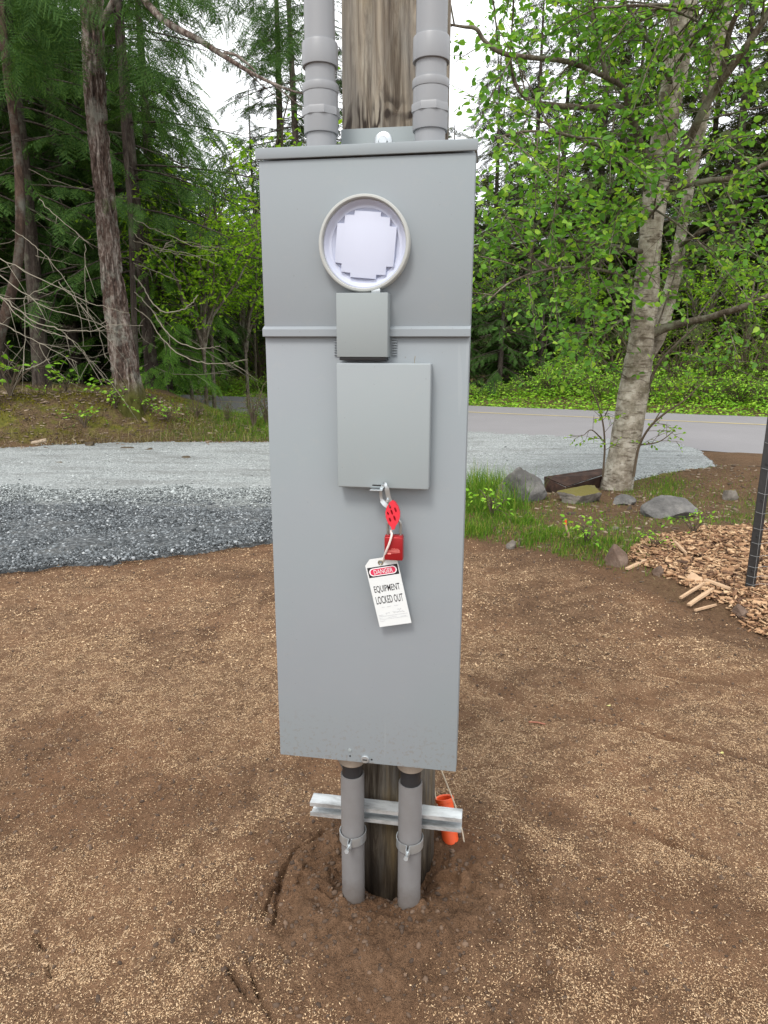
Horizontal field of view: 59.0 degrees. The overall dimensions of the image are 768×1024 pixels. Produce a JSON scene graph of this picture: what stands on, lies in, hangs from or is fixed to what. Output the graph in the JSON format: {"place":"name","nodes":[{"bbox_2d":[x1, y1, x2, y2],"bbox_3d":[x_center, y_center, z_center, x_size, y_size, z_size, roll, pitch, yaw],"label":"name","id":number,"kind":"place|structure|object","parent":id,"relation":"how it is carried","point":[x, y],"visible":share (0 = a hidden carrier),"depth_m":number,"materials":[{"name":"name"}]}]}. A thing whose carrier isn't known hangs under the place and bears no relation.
{"place":"outdoors","nodes":[
{"label":"outdoors","id":0,"kind":"place"},
{"bbox_2d":[0,431,716,499],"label":"gravel driveway","id":1,"kind":"structure","parent":0,"point":[33,459],"depth_m":9.25,"materials":[{"name":"grey gravel"}]},
{"bbox_2d":[0,478,272,573],"bbox_3d":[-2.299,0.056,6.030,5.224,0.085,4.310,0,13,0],"label":"loose dark gravel","id":2,"kind":"structure","parent":1,"relation":"on","point":[101,524],"depth_m":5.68,"materials":[{"name":"grey gravel"}]},
{"bbox_2d":[0,363,767,1023],"bbox_3d":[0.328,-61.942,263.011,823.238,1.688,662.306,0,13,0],"label":"ground","id":3,"kind":"structure","parent":0,"point":[464,919],"depth_m":2.30,"materials":[{"name":"soil"}]},
{"bbox_2d":[0,341,79,395],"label":"leafy plant","id":4,"kind":"object","parent":3,"relation":"on","point":[9,389],"visible":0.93,"depth_m":11.41,"materials":[{"name":"green plant"}]},
{"bbox_2d":[0,2,92,384],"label":"conifer tree","id":5,"kind":"object","parent":3,"relation":"on","point":[11,208],"visible":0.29,"depth_m":13.30,"materials":[{"name":"green plant"}]},
{"bbox_2d":[0,100,102,384],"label":"conifer tree","id":6,"kind":"object","parent":3,"relation":"on","point":[12,324],"visible":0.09,"depth_m":16.16,"materials":[{"name":"green plant"}]},
{"bbox_2d":[0,10,135,381],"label":"conifer tree","id":7,"kind":"object","parent":3,"relation":"on","point":[19,336],"visible":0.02,"depth_m":16.62,"materials":[{"name":"green plant"}]},
{"bbox_2d":[0,42,138,384],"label":"conifer tree","id":8,"kind":"object","parent":3,"relation":"on","point":[27,353],"visible":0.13,"depth_m":15.96,"materials":[{"name":"green plant"}]},
{"bbox_2d":[0,0,141,383],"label":"conifer tree","id":9,"kind":"object","parent":3,"relation":"on","point":[71,312],"visible":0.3,"depth_m":14.29,"materials":[{"name":"green plant"}]},
{"bbox_2d":[0,0,142,420],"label":"leaning tree","id":10,"kind":"object","parent":3,"relation":"on","point":[7,306],"visible":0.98,"depth_m":10.35,"materials":[{"name":"brown plant"}]},
{"bbox_2d":[0,0,180,383],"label":"conifer tree","id":11,"kind":"object","parent":3,"relation":"on","point":[73,335],"visible":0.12,"depth_m":14.88,"materials":[{"name":"green plant"}]},
{"bbox_2d":[0,0,225,389],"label":"conifer tree","id":12,"kind":"object","parent":3,"relation":"on","point":[32,257],"visible":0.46,"depth_m":12.57,"materials":[{"name":"green plant"}]},
{"bbox_2d":[10,0,243,377],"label":"conifer tree","id":13,"kind":"object","parent":3,"relation":"on","point":[91,347],"visible":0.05,"depth_m":17.74,"materials":[{"name":"green plant"}]},
{"bbox_2d":[0,0,262,389],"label":"conifer tree","id":14,"kind":"object","parent":3,"relation":"on","point":[147,328],"visible":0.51,"depth_m":13.14,"materials":[{"name":"green plant"}]},
{"bbox_2d":[0,387,267,447],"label":"moss tufts","id":15,"kind":"object","parent":3,"relation":"on","point":[65,396],"visible":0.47,"depth_m":11.62,"materials":[{"name":"green plant"}]},
{"bbox_2d":[0,387,268,447],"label":"forest litter","id":16,"kind":"object","parent":3,"relation":"on","point":[53,413],"visible":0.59,"depth_m":11.58,"materials":[{"name":"brown plant"}]},
{"bbox_2d":[0,383,268,448],"bbox_3d":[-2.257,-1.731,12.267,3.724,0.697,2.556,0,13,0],"label":"bank grass","id":17,"kind":"structure","parent":3,"relation":"on","point":[258,422],"depth_m":11.86,"materials":[{"name":"green plant"}]},
{"bbox_2d":[42,0,235,399],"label":"conifer tree","id":18,"kind":"object","parent":3,"relation":"on","point":[221,366],"visible":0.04,"depth_m":17.22,"materials":[{"name":"green plant"}]},
{"bbox_2d":[69,26,223,394],"bbox_3d":[-7.871,-8.790,21.015,5.457,12.290,6.509,-2,14,-10],"label":"conifer tree","id":19,"kind":"object","parent":3,"relation":"on","point":[86,377],"visible":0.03,"depth_m":20.15,"materials":[{"name":"green plant"}]},
{"bbox_2d":[45,0,251,395],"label":"conifer tree","id":20,"kind":"object","parent":3,"relation":"on","point":[216,318],"visible":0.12,"depth_m":15.54,"materials":[{"name":"green plant"}]},
{"bbox_2d":[0,0,303,419],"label":"douglas fir","id":21,"kind":"object","parent":3,"relation":"on","point":[93,16],"visible":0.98,"depth_m":10.34,"materials":[{"name":"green plant"}]},
{"bbox_2d":[72,180,241,368],"bbox_3d":[-4.986,-4.318,15.155,3.322,5.186,3.712,-5,15,-22],"label":"maple tree","id":22,"kind":"object","parent":3,"relation":"on","point":[126,276],"visible":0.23,"depth_m":14.27,"materials":[{"name":"green plant"}]},
{"bbox_2d":[128,242,222,396],"bbox_3d":[-4.471,-3.422,14.382,2.928,4.540,2.904,-2,14,-9],"label":"conifer tree","id":23,"kind":"object","parent":3,"relation":"on","point":[169,360],"visible":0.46,"depth_m":14.07,"materials":[{"name":"green plant"}]},
{"bbox_2d":[116,0,254,378],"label":"slim dead tree","id":24,"kind":"object","parent":3,"relation":"on","point":[133,294],"visible":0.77,"depth_m":12.07,"materials":[{"name":"brown wood"}]},
{"bbox_2d":[115,130,263,408],"bbox_3d":[-4.202,-4.787,15.299,4.407,6.158,3.945,5,14,21],"label":"maple tree","id":25,"kind":"object","parent":3,"relation":"on","point":[235,289],"visible":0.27,"depth_m":14.88,"materials":[{"name":"green plant"}]},
{"bbox_2d":[120,182,263,405],"bbox_3d":[-3.717,-4.101,14.490,3.619,5.056,3.239,-5,14,-22],"label":"maple tree","id":26,"kind":"object","parent":3,"relation":"on","point":[202,323],"visible":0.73,"depth_m":13.97,"materials":[{"name":"green plant"}]},
{"bbox_2d":[185,195,265,375],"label":"conifer tree","id":27,"kind":"object","parent":3,"relation":"on","point":[229,339],"visible":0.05,"depth_m":29.66,"materials":[{"name":"green plant"}]},
{"bbox_2d":[208,202,263,407],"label":"maple tree","id":28,"kind":"object","parent":3,"relation":"on","point":[243,322],"visible":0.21,"depth_m":16.70,"materials":[{"name":"green plant"}]},
{"bbox_2d":[218,308,266,379],"bbox_3d":[-4.891,-6.362,25.811,3.205,2.891,3.177,10,16,34],"label":"shrub","id":29,"kind":"object","parent":3,"relation":"on","point":[261,367],"visible":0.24,"depth_m":26.08,"materials":[{"name":"green plant"}]},
{"bbox_2d":[227,86,265,357],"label":"conifer tree","id":30,"kind":"object","parent":3,"relation":"on","point":[249,124],"visible":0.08,"depth_m":29.96,"materials":[{"name":"green plant"}]},
{"bbox_2d":[228,195,266,377],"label":"conifer tree","id":31,"kind":"object","parent":3,"relation":"on","point":[261,338],"visible":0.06,"depth_m":28.05,"materials":[{"name":"green plant"}]},
{"bbox_2d":[229,382,267,426],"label":"shrub","id":32,"kind":"object","parent":3,"relation":"on","point":[252,416],"visible":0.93,"depth_m":11.92,"materials":[{"name":"green plant"}]},
{"bbox_2d":[185,66,341,260],"bbox_3d":[-2.818,-6.480,18.293,4.766,8.594,5.692,2,14,9],"label":"maple tree","id":33,"kind":"object","parent":3,"relation":"on","point":[250,199],"visible":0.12,"depth_m":17.69,"materials":[{"name":"green plant"}]},
{"bbox_2d":[200,0,341,330],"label":"conifer tree","id":34,"kind":"object","parent":3,"relation":"on","point":[294,120],"visible":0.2,"depth_m":21.08,"materials":[{"name":"green plant"}]},
{"bbox_2d":[223,0,342,375],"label":"conifer tree","id":35,"kind":"object","parent":3,"relation":"on","point":[279,110],"visible":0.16,"depth_m":24.22,"materials":[{"name":"green plant"}]},
{"bbox_2d":[284,0,342,146],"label":"conifer tree","id":36,"kind":"object","parent":3,"relation":"on","point":[338,81],"visible":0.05,"depth_m":26.77,"materials":[{"name":"green plant"}]},
{"bbox_2d":[341,765,364,903],"bbox_3d":[-0.082,0.989,1.813,0.060,0.736,0.060,2,14,9],"label":"conduit","id":37,"kind":"object","parent":3,"relation":"in","point":[352,827],"visible":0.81,"depth_m":1.75,"materials":[{"name":"grey plastic"}]},
{"bbox_2d":[0,632,767,1023],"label":"scattered seed","id":38,"kind":"object","parent":3,"relation":"on","point":[268,810],"visible":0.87,"depth_m":2.12,"materials":[{"name":"plant"}]},
{"bbox_2d":[0,550,767,1023],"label":"soil crumbs","id":39,"kind":"object","parent":3,"relation":"on","point":[356,950],"visible":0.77,"depth_m":2.03,"materials":[{"name":"brown soil"}]},
{"bbox_2d":[0,542,767,670],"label":"seed","id":40,"kind":"object","parent":3,"relation":"on","point":[505,579],"visible":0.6,"depth_m":3.92,"materials":[{"name":"plant"}]},
{"bbox_2d":[341,0,450,900],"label":"utility pole","id":41,"kind":"object","parent":3,"relation":"on","point":[378,71],"visible":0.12,"depth_m":1.47,"materials":[{"name":"brown wood"}]},
{"bbox_2d":[255,126,478,773],"bbox_3d":[-0.033,-0.082,1.535,0.445,1.481,0.194,2,14,9],"label":"meter panel","id":42,"kind":"object","parent":41,"relation":"attached to","point":[367,237],"visible":0.99,"depth_m":1.45,"materials":[{"name":"grey metal"}]},
{"bbox_2d":[302,0,339,145],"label":"conduit","id":43,"kind":"object","parent":42,"relation":"on","point":[320,110],"visible":0.98,"depth_m":1.36,"materials":[{"name":"grey plastic"}]},
{"bbox_2d":[336,363,431,490],"bbox_3d":[-0.001,-0.178,1.430,0.197,0.265,0.049,2,14,9],"label":"breaker door","id":44,"kind":"structure","parent":42,"relation":"in","point":[384,409],"depth_m":1.42,"materials":[{"name":"grey metal"}]},
{"bbox_2d":[379,482,399,529],"bbox_3d":[0.012,-0.014,1.449,0.046,0.103,0.023,2,14,9],"label":"lockout hasp","id":45,"kind":"object","parent":42,"relation":"attached to","point":[392,511],"visible":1,"depth_m":1.45,"materials":[{"name":"metal"}]},
{"bbox_2d":[384,519,403,560],"bbox_3d":[0.022,0.057,1.469,0.040,0.095,0.021,2,14,9],"label":"padlock","id":46,"kind":"object","parent":45,"relation":"hanging from","point":[395,551],"visible":1,"depth_m":1.46,"materials":[{"name":"metal"}]},
{"bbox_2d":[365,557,410,626],"bbox_3d":[0.010,0.179,1.512,0.104,0.172,0.011,2,14,9],"label":"lockout tag","id":47,"kind":"object","parent":46,"relation":"hanging from","point":[388,592],"visible":1,"depth_m":1.51,"materials":[{"name":"white"}]},
{"bbox_2d":[412,0,449,140],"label":"conduit","id":48,"kind":"object","parent":42,"relation":"on","point":[431,81],"visible":0.95,"depth_m":1.33,"materials":[{"name":"grey plastic"}]},
{"bbox_2d":[310,793,461,832],"bbox_3d":[0.004,0.800,1.808,0.404,0.041,0.041,2,14,9],"label":"strut channel","id":49,"kind":"object","parent":41,"relation":"attached to","point":[449,819],"visible":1,"depth_m":1.80,"materials":[{"name":"metal"}]},
{"bbox_2d":[339,824,365,853],"bbox_3d":[-0.084,0.845,1.764,0.070,0.026,0.131,2,14,9],"label":"pipe clamp","id":50,"kind":"object","parent":49,"relation":"attached to","point":[356,842],"visible":0.81,"depth_m":1.75,"materials":[{"name":"metal"}]},
{"bbox_2d":[396,832,422,860],"bbox_3d":[0.064,0.851,1.741,0.070,0.026,0.131,2,14,9],"label":"pipe clamp","id":51,"kind":"object","parent":49,"relation":"attached to","point":[413,849],"visible":0.84,"depth_m":1.72,"materials":[{"name":"metal"}]},
{"bbox_2d":[435,794,457,844],"bbox_3d":[0.196,0.958,2.058,0.057,0.181,0.057,-6,-6,-24],"label":"orange tube","id":52,"kind":"object","parent":49,"relation":"hanging from","point":[448,837],"visible":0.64,"depth_m":2.04,"materials":[{"name":"plastic"}]},
{"bbox_2d":[397,771,422,909],"bbox_3d":[0.066,0.995,1.789,0.060,0.736,0.060,2,14,9],"label":"conduit","id":53,"kind":"object","parent":3,"relation":"in","point":[409,824],"visible":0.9,"depth_m":1.72,"materials":[{"name":"grey plastic"}]},
{"bbox_2d":[182,375,767,416],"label":"verge plants","id":54,"kind":"object","parent":3,"relation":"on","point":[514,404],"visible":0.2,"depth_m":18.43,"materials":[{"name":"green plant"}]},
{"bbox_2d":[466,482,514,517],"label":"weed","id":55,"kind":"object","parent":3,"relation":"on","point":[491,507],"visible":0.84,"depth_m":6.15,"materials":[{"name":"green plant"}]},
{"bbox_2d":[471,217,517,375],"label":"conifer tree","id":56,"kind":"object","parent":3,"relation":"on","point":[480,227],"visible":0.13,"depth_m":28.38,"materials":[{"name":"green plant"}]},
{"bbox_2d":[469,248,520,386],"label":"conifer tree","id":57,"kind":"object","parent":3,"relation":"on","point":[476,338],"visible":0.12,"depth_m":22.00,"materials":[{"name":"green plant"}]},
{"bbox_2d":[465,49,542,359],"bbox_3d":[5.362,-12.975,30.861,6.621,14.578,6.293,11,17,39],"label":"conifer tree","id":58,"kind":"object","parent":3,"relation":"on","point":[498,131],"visible":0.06,"depth_m":30.06,"materials":[{"name":"green plant"}]},
{"bbox_2d":[469,256,546,397],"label":"conifer tree","id":59,"kind":"object","parent":3,"relation":"on","point":[498,334],"visible":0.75,"depth_m":20.75,"materials":[{"name":"green plant"}]},
{"bbox_2d":[465,455,552,525],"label":"tall grass","id":60,"kind":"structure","parent":3,"relation":"on","point":[475,484],"depth_m":6.67,"materials":[{"name":"green plant"}]},
{"bbox_2d":[472,253,553,326],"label":"young tree","id":61,"kind":"object","parent":3,"relation":"on","point":[492,286],"visible":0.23,"depth_m":22.44,"materials":[{"name":"green plant"}]},
{"bbox_2d":[501,467,546,502],"bbox_3d":[1.411,-0.217,6.846,0.472,0.497,0.290,1,13,3],"label":"boulder","id":62,"kind":"object","parent":3,"relation":"on","point":[538,491],"visible":0.59,"depth_m":6.74,"materials":[{"name":"grey stone"}]},
{"bbox_2d":[470,0,610,378],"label":"conifer tree","id":63,"kind":"object","parent":3,"relation":"on","point":[548,114],"visible":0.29,"depth_m":24.68,"materials":[{"name":"green plant"}]},
{"bbox_2d":[493,235,604,388],"bbox_3d":[5.125,-5.972,21.837,3.685,5.602,3.792,-6,15,-24],"label":"conifer tree","id":64,"kind":"object","parent":3,"relation":"on","point":[542,298],"visible":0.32,"depth_m":21.54,"materials":[{"name":"green plant"}]},
{"bbox_2d":[518,362,582,399],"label":"bush","id":65,"kind":"object","parent":3,"relation":"on","point":[543,377],"visible":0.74,"depth_m":19.44,"materials":[{"name":"green plant"}]},
{"bbox_2d":[486,1,625,370],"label":"conifer tree","id":66,"kind":"object","parent":3,"relation":"on","point":[511,165],"visible":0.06,"depth_m":27.92,"materials":[{"name":"green plant"}]},
{"bbox_2d":[544,468,601,492],"bbox_3d":[2.143,-0.301,7.463,0.817,0.278,0.204,-6,15,-25],"label":"rusty plate","id":67,"kind":"object","parent":3,"relation":"on","point":[555,483],"visible":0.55,"depth_m":7.38,"materials":[{"name":"metal"}]},
{"bbox_2d":[541,360,606,394],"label":"bush","id":68,"kind":"object","parent":3,"relation":"on","point":[583,374],"visible":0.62,"depth_m":19.34,"materials":[{"name":"green plant"}]},
{"bbox_2d":[557,485,601,503],"bbox_3d":[1.994,-0.148,6.816,0.358,0.214,0.464,12,18,41],"label":"rock slab","id":69,"kind":"object","parent":3,"relation":"on","point":[588,493],"visible":0.91,"depth_m":6.70,"materials":[{"name":"stone"}]},
{"bbox_2d":[560,509,607,550],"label":"weed","id":70,"kind":"object","parent":3,"relation":"on","point":[585,534],"visible":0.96,"depth_m":5.17,"materials":[{"name":"green plant"}]},
{"bbox_2d":[547,247,627,359],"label":"broadleaf tree","id":71,"kind":"object","parent":3,"relation":"on","point":[580,321],"visible":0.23,"depth_m":22.35,"materials":[{"name":"green plant"}]},
{"bbox_2d":[563,379,625,476],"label":"sapling","id":72,"kind":"object","parent":3,"relation":"on","point":[600,412],"visible":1,"depth_m":7.04,"materials":[{"name":"green plant"}]},
{"bbox_2d":[573,370,618,399],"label":"bush","id":73,"kind":"object","parent":3,"relation":"on","point":[598,383],"visible":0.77,"depth_m":18.83,"materials":[{"name":"green plant"}]},
{"bbox_2d":[514,0,697,376],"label":"conifer tree","id":74,"kind":"object","parent":3,"relation":"on","point":[606,121],"visible":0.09,"depth_m":23.40,"materials":[{"name":"green plant"}]},
{"bbox_2d":[450,0,767,490],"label":"alder tree","id":75,"kind":"object","parent":3,"relation":"on","point":[658,162],"visible":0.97,"depth_m":6.08,"materials":[{"name":"green plant"}]},
{"bbox_2d":[532,0,689,351],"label":"conifer tree","id":76,"kind":"object","parent":3,"relation":"on","point":[642,47],"visible":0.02,"depth_m":27.12,"materials":[{"name":"green plant"}]},
{"bbox_2d":[464,464,767,572],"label":"grass","id":77,"kind":"structure","parent":3,"relation":"on","point":[470,527],"depth_m":5.78,"materials":[{"name":"green plant"}]},
{"bbox_2d":[604,544,627,567],"bbox_3d":[1.652,0.332,4.792,0.107,0.205,0.163,-10,17,-36],"label":"rock","id":78,"kind":"object","parent":3,"relation":"on","point":[616,556],"visible":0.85,"depth_m":4.75,"materials":[{"name":"brown stone"}]},
{"bbox_2d":[571,310,666,386],"bbox_3d":[7.100,-4.951,21.042,2.712,2.446,2.688,12,18,40],"label":"shrub","id":79,"kind":"object","parent":3,"relation":"on","point":[604,358],"visible":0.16,"depth_m":21.18,"materials":[{"name":"green plant"}]},
{"bbox_2d":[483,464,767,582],"bbox_3d":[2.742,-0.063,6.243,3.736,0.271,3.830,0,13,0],"label":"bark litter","id":80,"kind":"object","parent":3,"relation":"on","point":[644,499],"visible":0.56,"depth_m":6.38,"materials":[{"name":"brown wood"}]},
{"bbox_2d":[518,0,766,379],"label":"conifer tree","id":81,"kind":"object","parent":3,"relation":"on","point":[685,100],"visible":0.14,"depth_m":21.84,"materials":[{"name":"green plant"}]},
{"bbox_2d":[640,495,697,518],"bbox_3d":[2.587,-0.016,6.212,0.506,0.249,0.364,-2,14,-9],"label":"flat rock","id":82,"kind":"object","parent":3,"relation":"on","point":[662,506],"visible":0.74,"depth_m":6.11,"materials":[{"name":"grey stone"}]},
{"bbox_2d":[631,369,712,476],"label":"sapling","id":83,"kind":"object","parent":3,"relation":"on","point":[677,385],"visible":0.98,"depth_m":6.92,"materials":[{"name":"green plant"}]},
{"bbox_2d":[624,309,742,376],"bbox_3d":[9.530,-5.316,21.920,4.226,2.712,2.695,-12,18,-40],"label":"shrub","id":84,"kind":"object","parent":3,"relation":"on","point":[684,344],"visible":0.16,"depth_m":21.80,"materials":[{"name":"green plant"}]},
{"bbox_2d":[653,325,722,391],"bbox_3d":[8.303,-4.277,19.165,2.219,2.002,2.199,8,15,29],"label":"shrub","id":85,"kind":"object","parent":3,"relation":"on","point":[690,349],"visible":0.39,"depth_m":19.19,"materials":[{"name":"green plant"}]},
{"bbox_2d":[654,366,726,401],"bbox_3d":[8.062,-3.354,18.061,1.630,1.052,1.957,-3,14,-12],"label":"bush","id":86,"kind":"object","parent":3,"relation":"on","point":[684,394],"visible":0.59,"depth_m":18.04,"materials":[{"name":"green plant"}]},
{"bbox_2d":[622,1,765,374],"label":"conifer tree","id":87,"kind":"object","parent":3,"relation":"on","point":[707,235],"visible":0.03,"depth_m":24.43,"materials":[{"name":"green plant"}]},
{"bbox_2d":[621,0,767,366],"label":"conifer tree","id":88,"kind":"object","parent":3,"relation":"on","point":[761,211],"visible":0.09,"depth_m":23.80,"materials":[{"name":"green plant"}]},
{"bbox_2d":[627,522,767,638],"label":"wood chips","id":89,"kind":"object","parent":3,"relation":"on","point":[733,566],"visible":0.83,"depth_m":4.68,"materials":[{"name":"brown wood"}]},
{"bbox_2d":[653,352,741,392],"bbox_3d":[8.717,-3.914,19.276,2.349,1.263,1.956,-4,14,-17],"label":"bush","id":90,"kind":"object","parent":3,"relation":"on","point":[694,370],"visible":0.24,"depth_m":18.99,"materials":[{"name":"green plant"}]},
{"bbox_2d":[653,0,767,381],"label":"conifer tree","id":91,"kind":"object","parent":3,"relation":"on","point":[761,89],"visible":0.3,"depth_m":20.65,"materials":[{"name":"green plant"}]},
{"bbox_2d":[659,224,766,364],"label":"broadleaf tree","id":92,"kind":"object","parent":3,"relation":"on","point":[707,310],"visible":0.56,"depth_m":19.86,"materials":[{"name":"green plant"}]},
{"bbox_2d":[666,330,761,388],"bbox_3d":[9.128,-4.125,18.791,1.897,1.909,2.974,-4,14,-16],"label":"shrub","id":93,"kind":"object","parent":3,"relation":"on","point":[713,369],"visible":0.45,"depth_m":18.62,"materials":[{"name":"green plant"}]},
{"bbox_2d":[671,367,760,402],"bbox_3d":[8.598,-3.253,17.717,1.630,1.052,1.957,-10,17,-37],"label":"bush","id":94,"kind":"object","parent":3,"relation":"on","point":[706,394],"visible":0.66,"depth_m":17.62,"materials":[{"name":"green plant"}]},
{"bbox_2d":[665,308,767,385],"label":"shrub","id":95,"kind":"object","parent":3,"relation":"on","point":[725,353],"visible":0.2,"depth_m":20.81,"materials":[{"name":"green plant"}]},
{"bbox_2d":[673,60,767,381],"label":"conifer tree","id":96,"kind":"object","parent":3,"relation":"on","point":[758,193],"visible":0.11,"depth_m":21.31,"materials":[{"name":"green plant"}]},
{"bbox_2d":[699,250,767,387],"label":"broadleaf tree","id":97,"kind":"object","parent":3,"relation":"on","point":[759,312],"visible":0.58,"depth_m":19.62,"materials":[{"name":"green plant"}]},
{"bbox_2d":[701,368,767,408],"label":"bush","id":98,"kind":"object","parent":3,"relation":"on","point":[734,393],"visible":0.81,"depth_m":17.27,"materials":[{"name":"green plant"}]},
{"bbox_2d":[702,315,767,394],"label":"shrub","id":99,"kind":"object","parent":3,"relation":"on","point":[745,364],"visible":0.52,"depth_m":18.05,"materials":[{"name":"green plant"}]},
{"bbox_2d":[723,369,767,406],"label":"bush","id":100,"kind":"object","parent":3,"relation":"on","point":[764,395],"visible":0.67,"depth_m":17.18,"materials":[{"name":"green plant"}]},
{"bbox_2d":[745,417,767,587],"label":"fence post","id":101,"kind":"object","parent":3,"relation":"on","point":[758,517],"visible":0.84,"depth_m":4.06,"materials":[{"name":"black metal"}]},
{"bbox_2d":[71,0,767,250],"label":"sky","id":102,"kind":"structure","parent":0,"point":[220,86],"materials":[{"name":"white"}]},
{"bbox_2d":[176,394,766,453],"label":"road","id":103,"kind":"structure","parent":0,"point":[704,433],"depth_m":13.74,"materials":[{"name":"grey asphalt"}]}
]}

